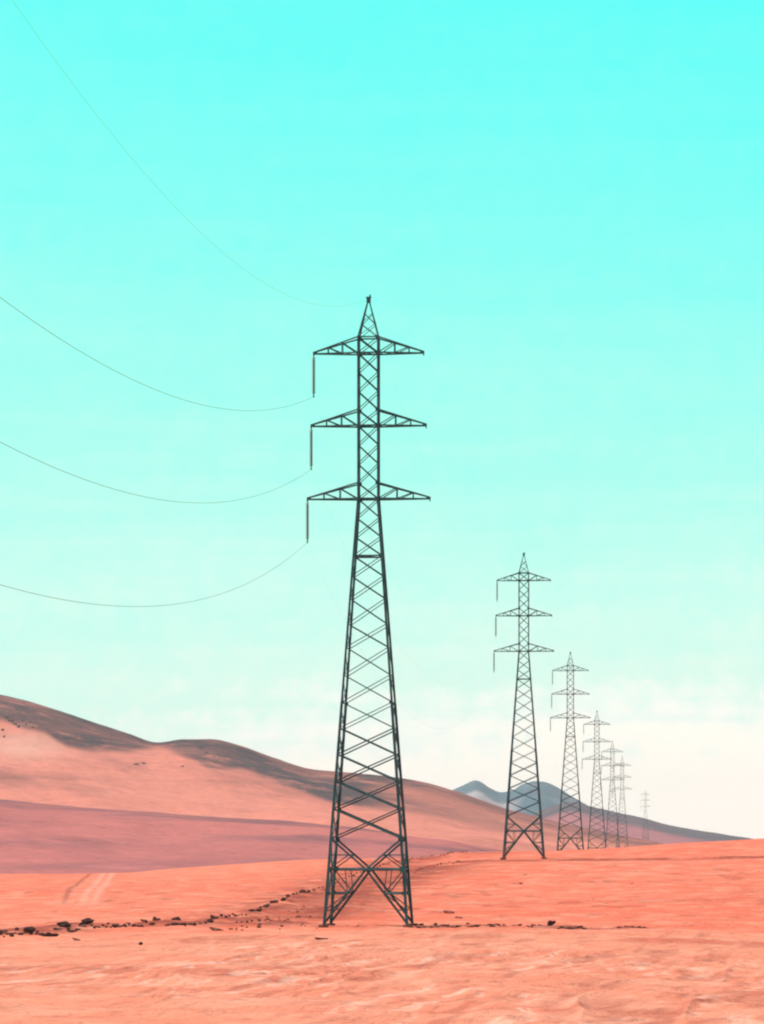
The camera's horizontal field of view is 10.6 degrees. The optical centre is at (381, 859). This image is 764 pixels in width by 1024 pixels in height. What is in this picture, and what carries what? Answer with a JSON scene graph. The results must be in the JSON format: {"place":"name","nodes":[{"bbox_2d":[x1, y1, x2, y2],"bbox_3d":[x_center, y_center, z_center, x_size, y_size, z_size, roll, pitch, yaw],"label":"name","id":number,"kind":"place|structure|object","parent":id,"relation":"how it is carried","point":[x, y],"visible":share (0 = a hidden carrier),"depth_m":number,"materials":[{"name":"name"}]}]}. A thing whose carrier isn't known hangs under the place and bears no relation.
{"place":"outdoors","nodes":[
{"label":"outdoors","id":0,"kind":"place"},
{"bbox_2d":[0,799,501,873],"bbox_3d":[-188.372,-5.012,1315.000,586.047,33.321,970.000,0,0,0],"label":"mauve dune","id":1,"kind":"structure","parent":0,"point":[37,838],"depth_m":1053.14,"materials":[{"name":"sand"}]},
{"bbox_2d":[0,695,662,850],"bbox_3d":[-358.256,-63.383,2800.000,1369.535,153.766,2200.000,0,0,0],"label":"sandy hill","id":2,"kind":"structure","parent":0,"point":[65,759],"depth_m":2665.28,"materials":[{"name":"orange sand"}]},
{"bbox_2d":[0,838,763,1023],"bbox_3d":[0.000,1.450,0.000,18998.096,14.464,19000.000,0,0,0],"label":"ground","id":3,"kind":"structure","parent":0,"point":[695,955],"depth_m":204.30,"materials":[{"name":"orange sand"}]},
{"bbox_2d":[23,926,35,932],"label":"rock","id":4,"kind":"object","parent":3,"relation":"on","point":[31,929],"visible":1,"depth_m":249.83,"materials":[{"name":"stone"}]},
{"bbox_2d":[43,932,57,936],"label":"rock","id":5,"kind":"object","parent":3,"relation":"on","point":[48,934],"visible":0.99,"depth_m":241.31,"materials":[{"name":"stone"}]},
{"bbox_2d":[57,921,70,926],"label":"rock","id":6,"kind":"object","parent":3,"relation":"on","point":[67,924],"visible":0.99,"depth_m":259.06,"materials":[{"name":"stone"}]},
{"bbox_2d":[81,918,92,923],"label":"rock","id":7,"kind":"object","parent":3,"relation":"on","point":[88,920],"visible":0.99,"depth_m":265.43,"materials":[{"name":"stone"}]},
{"bbox_2d":[209,927,223,930],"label":"rock","id":8,"kind":"object","parent":3,"relation":"on","point":[214,929],"visible":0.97,"depth_m":254.98,"materials":[{"name":"brown stone"}]},
{"bbox_2d":[305,295,430,927],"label":"transmission tower","id":9,"kind":"structure","parent":3,"relation":"on","point":[332,870],"depth_m":260.05,"materials":[{"name":"metal"}]},
{"bbox_2d":[2,547,301,606],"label":"power cable","id":10,"kind":"object","parent":9,"relation":"hanging from","point":[141,606],"visible":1,"depth_m":177.23,"materials":[{"name":"metal"}]},
{"bbox_2d":[0,297,309,410],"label":"power cable","id":11,"kind":"object","parent":9,"relation":"hanging from","point":[130,378],"visible":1,"depth_m":170.62,"materials":[{"name":"metal"}]},
{"bbox_2d":[0,442,309,502],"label":"power cable","id":12,"kind":"object","parent":9,"relation":"hanging from","point":[126,492],"visible":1,"depth_m":169.67,"materials":[{"name":"metal"}]},
{"bbox_2d":[13,1,364,305],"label":"earth wire","id":13,"kind":"object","parent":9,"relation":"attached to","point":[141,169],"visible":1,"depth_m":146.22,"materials":[{"name":"metal"}]},
{"bbox_2d":[312,472,495,683],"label":"power cable","id":14,"kind":"object","parent":9,"relation":"hanging from","point":[377,611],"visible":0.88,"depth_m":347.88,"materials":[{"name":"metal"}]},
{"bbox_2d":[443,910,453,912],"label":"stone","id":15,"kind":"object","parent":3,"relation":"on","point":[447,911],"visible":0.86,"depth_m":306.88,"materials":[{"name":"brown stone"}]},
{"bbox_2d":[493,552,553,859],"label":"transmission tower","id":16,"kind":"structure","parent":3,"relation":"on","point":[525,830],"depth_m":536.21,"materials":[{"name":"metal"}]},
{"bbox_2d":[547,920,555,925],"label":"rock","id":17,"kind":"object","parent":3,"relation":"on","point":[550,923],"visible":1,"depth_m":261.08,"materials":[{"name":"stone"}]},
{"bbox_2d":[550,652,590,850],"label":"transmission tower","id":18,"kind":"structure","parent":3,"relation":"on","point":[563,774],"depth_m":801.99,"materials":[{"name":"metal"}]},
{"bbox_2d":[582,711,611,848],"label":"transmission tower","id":19,"kind":"structure","parent":3,"relation":"on","point":[595,759],"depth_m":1088.67,"materials":[{"name":"metal"}]},
{"bbox_2d":[600,741,623,847],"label":"transmission tower","id":20,"kind":"structure","parent":3,"relation":"on","point":[610,795],"depth_m":1354.48,"materials":[{"name":"metal"}]},
{"bbox_2d":[612,756,631,846],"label":"transmission tower","id":21,"kind":"structure","parent":3,"relation":"on","point":[620,788],"depth_m":1615.09,"materials":[{"name":"metal"}]},
{"bbox_2d":[0,0,763,838],"label":"sky","id":22,"kind":"structure","parent":0,"point":[559,204],"materials":[{"name":"blue"}]},
{"bbox_2d":[454,780,585,814],"bbox_3d":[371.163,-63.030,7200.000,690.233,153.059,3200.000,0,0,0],"label":"mountains","id":23,"kind":"structure","parent":0,"point":[550,795],"depth_m":6731.60,"materials":[{"name":"grey stone"}]},
{"bbox_2d":[533,802,751,843],"bbox_3d":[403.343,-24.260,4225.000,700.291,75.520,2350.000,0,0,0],"label":"ridge","id":24,"kind":"structure","parent":0,"point":[658,832],"depth_m":3746.71,"materials":[{"name":"sand"}]},
{"bbox_2d":[640,793,650,840],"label":"transmission tower","id":25,"kind":"structure","parent":24,"relation":"on","point":[646,837],"depth_m":3126.52,"materials":[{"name":"metal"}]}
]}

